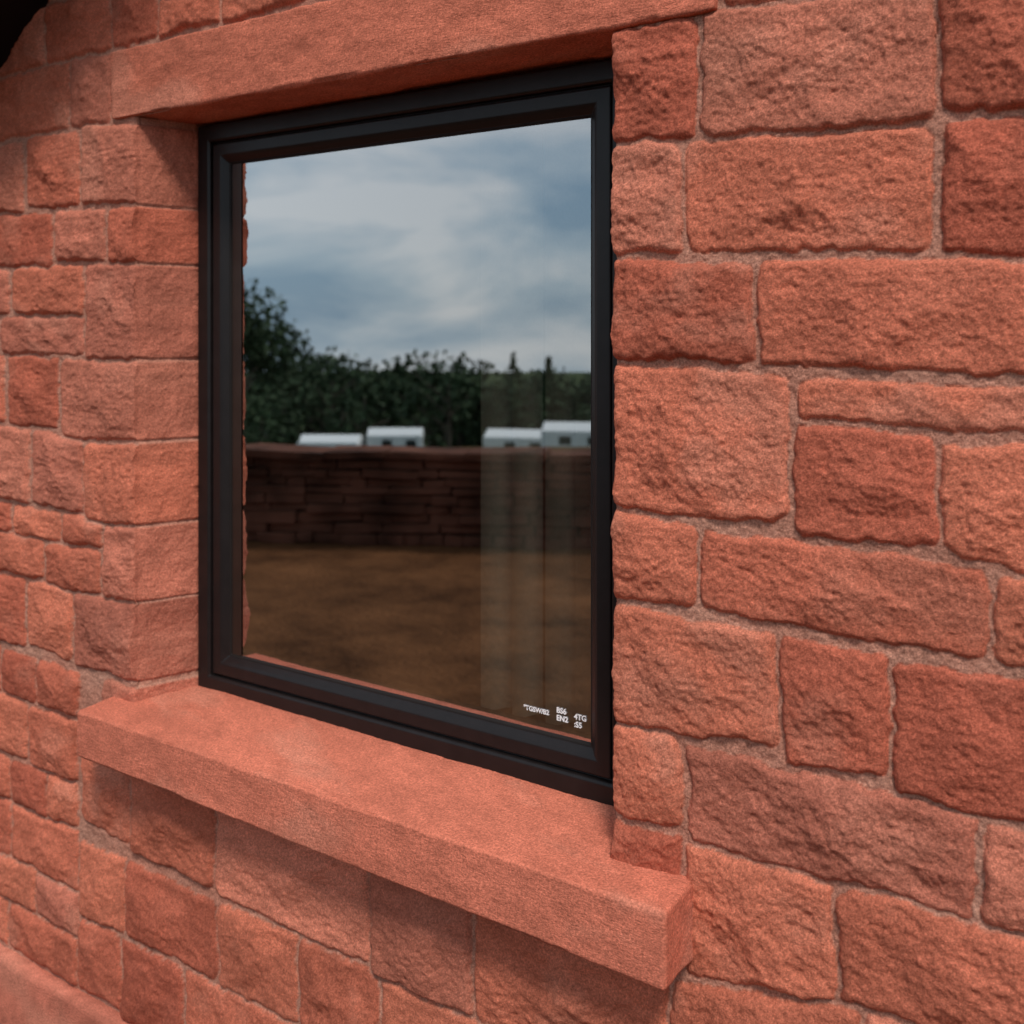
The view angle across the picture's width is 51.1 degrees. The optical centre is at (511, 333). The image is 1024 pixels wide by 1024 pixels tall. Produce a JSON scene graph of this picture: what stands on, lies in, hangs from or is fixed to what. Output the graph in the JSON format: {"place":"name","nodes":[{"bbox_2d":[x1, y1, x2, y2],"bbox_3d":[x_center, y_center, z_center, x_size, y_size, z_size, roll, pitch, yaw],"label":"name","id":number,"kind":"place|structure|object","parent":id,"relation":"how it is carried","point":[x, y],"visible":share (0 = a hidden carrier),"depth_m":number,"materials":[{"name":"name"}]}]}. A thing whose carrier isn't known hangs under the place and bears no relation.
{"place":"outdoors","nodes":[
{"label":"outdoors","id":0,"kind":"place"},
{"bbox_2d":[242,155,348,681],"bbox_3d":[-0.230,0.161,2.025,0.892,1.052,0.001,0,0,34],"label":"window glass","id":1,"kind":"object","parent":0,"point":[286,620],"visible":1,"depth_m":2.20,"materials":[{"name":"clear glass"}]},
{"bbox_2d":[525,705,548,714],"bbox_3d":[0.042,0.646,1.837,0.052,0.009,0.001,0,0,34],"label":"glazing label","id":2,"kind":"object","parent":1,"relation":"attached to","point":[543,711],"visible":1,"depth_m":1.83,"materials":[{"name":"white paint"}]},
{"bbox_2d":[557,707,567,722],"bbox_3d":[0.085,0.644,1.808,0.022,0.023,0.001,0,0,34],"label":"glazing label","id":3,"kind":"object","parent":1,"relation":"attached to","point":[559,709],"visible":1,"depth_m":1.81,"materials":[{"name":"white paint"}]},
{"bbox_2d":[574,714,585,727],"bbox_3d":[0.114,0.648,1.788,0.024,0.023,0.001,0,0,34],"label":"glazing label","id":4,"kind":"object","parent":1,"relation":"attached to","point":[584,720],"visible":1,"depth_m":1.79,"materials":[{"name":"white paint"}]},
{"bbox_2d":[294,222,544,695],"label":"room side wall","id":5,"kind":"structure","parent":0,"point":[387,350],"depth_m":4.20,"materials":[{"name":"white paint"}]},
{"bbox_3d":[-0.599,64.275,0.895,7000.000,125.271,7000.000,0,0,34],"label":"ground","id":6,"kind":"structure","parent":0,"visible":0},
{"bbox_2d":[0,943,132,1023],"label":"stone plinth","id":7,"kind":"structure","parent":6,"relation":"on","point":[31,992],"depth_m":2.38,"materials":[{"name":"stone"}]},
{"bbox_2d":[439,649,575,729],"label":"room floor","id":8,"kind":"structure","parent":6,"relation":"on","point":[469,693],"depth_m":4.42,"materials":[{"name":"brown wood"}]},
{"bbox_2d":[0,0,1023,1023],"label":"sandstone wall","id":9,"kind":"structure","parent":6,"relation":"on","point":[819,486],"depth_m":1.48,"materials":[{"name":"red stone"}]},
{"bbox_2d":[129,117,202,701],"bbox_3d":[-0.720,0.170,2.282,0.052,1.241,0.198,0,0,34],"label":"window reveal","id":10,"kind":"object","parent":9,"relation":"attached to","point":[163,645],"depth_m":2.26,"materials":[{"name":"red stone"}]},
{"bbox_2d":[77,685,693,990],"bbox_3d":[-0.265,0.818,1.924,1.330,0.134,0.278,0,0,34],"label":"window sill","id":11,"kind":"structure","parent":9,"relation":"attached to","point":[533,860],"depth_m":1.75,"materials":[{"name":"red stone"}]},
{"bbox_2d":[110,0,717,125],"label":"window lintel","id":12,"kind":"structure","parent":9,"relation":"in","point":[323,53],"depth_m":1.89,"materials":[{"name":"red stone"}]},
{"bbox_3d":[0.664,0.691,6.102,0.100,1.898,7.980,0,0,34],"label":"side wall","id":13,"kind":"object","parent":6,"relation":"on","visible":0},
{"bbox_2d":[0,0,544,250],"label":"roof soffit","id":14,"kind":"structure","parent":13,"relation":"on","point":[432,191],"depth_m":3.88,"materials":[{"name":"white paint"}]},
{"bbox_3d":[-0.130,-0.425,2.162,1.026,0.030,0.040,0,0,34],"label":"blind headrail","id":15,"kind":"object","parent":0,"visible":0},
{"bbox_2d":[481,125,590,732],"bbox_3d":[0.197,0.165,1.937,0.573,1.150,0.089,0,0,34],"label":"vertical blind","id":16,"kind":"object","parent":15,"relation":"hanging from","point":[512,421],"visible":0.2,"depth_m":2.05,"materials":[{"name":"fabric"}]},
{"bbox_3d":[1.066,0.350,1.207,2.005,2.300,0.043,0,0,34],"label":"inner wall","id":17,"kind":"object","parent":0,"visible":0},
{"bbox_2d":[198,59,616,805],"bbox_3d":[-0.227,0.161,2.030,1.052,1.212,0.057,0,0,34],"label":"window frame","id":18,"kind":"object","parent":17,"relation":"attached to","point":[526,85],"visible":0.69,"depth_m":2.06,"materials":[{"name":"black metal"}]},
{"bbox_2d":[213,85,611,779],"bbox_3d":[-0.228,0.161,2.028,0.970,1.130,0.041,0,0,34],"label":"window sash","id":19,"kind":"object","parent":18,"relation":"in","point":[595,759],"depth_m":1.90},
{"bbox_2d":[232,163,241,655],"bbox_3d":[-0.583,0.161,2.264,0.033,1.044,0.001,0,0,34],"label":"glazing edge strip","id":20,"kind":"object","parent":19,"relation":"attached to","point":[236,409],"visible":1,"depth_m":2.26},
{"bbox_2d":[229,114,591,746],"bbox_3d":[-0.232,0.161,2.023,0.890,1.050,0.007,0,0,34],"label":"glazing gasket","id":21,"kind":"object","parent":19,"relation":"attached to","point":[487,718],"visible":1,"depth_m":2.04,"materials":[{"name":"black rubber"}]},
{"bbox_2d":[307,118,590,741],"bbox_3d":[-0.223,0.161,2.036,0.888,1.048,0.014,0,0,34],"label":"glazing spacer","id":22,"kind":"object","parent":18,"relation":"attached to","point":[545,726],"visible":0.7,"depth_m":1.93,"materials":[{"name":"silver metal"}]}
]}

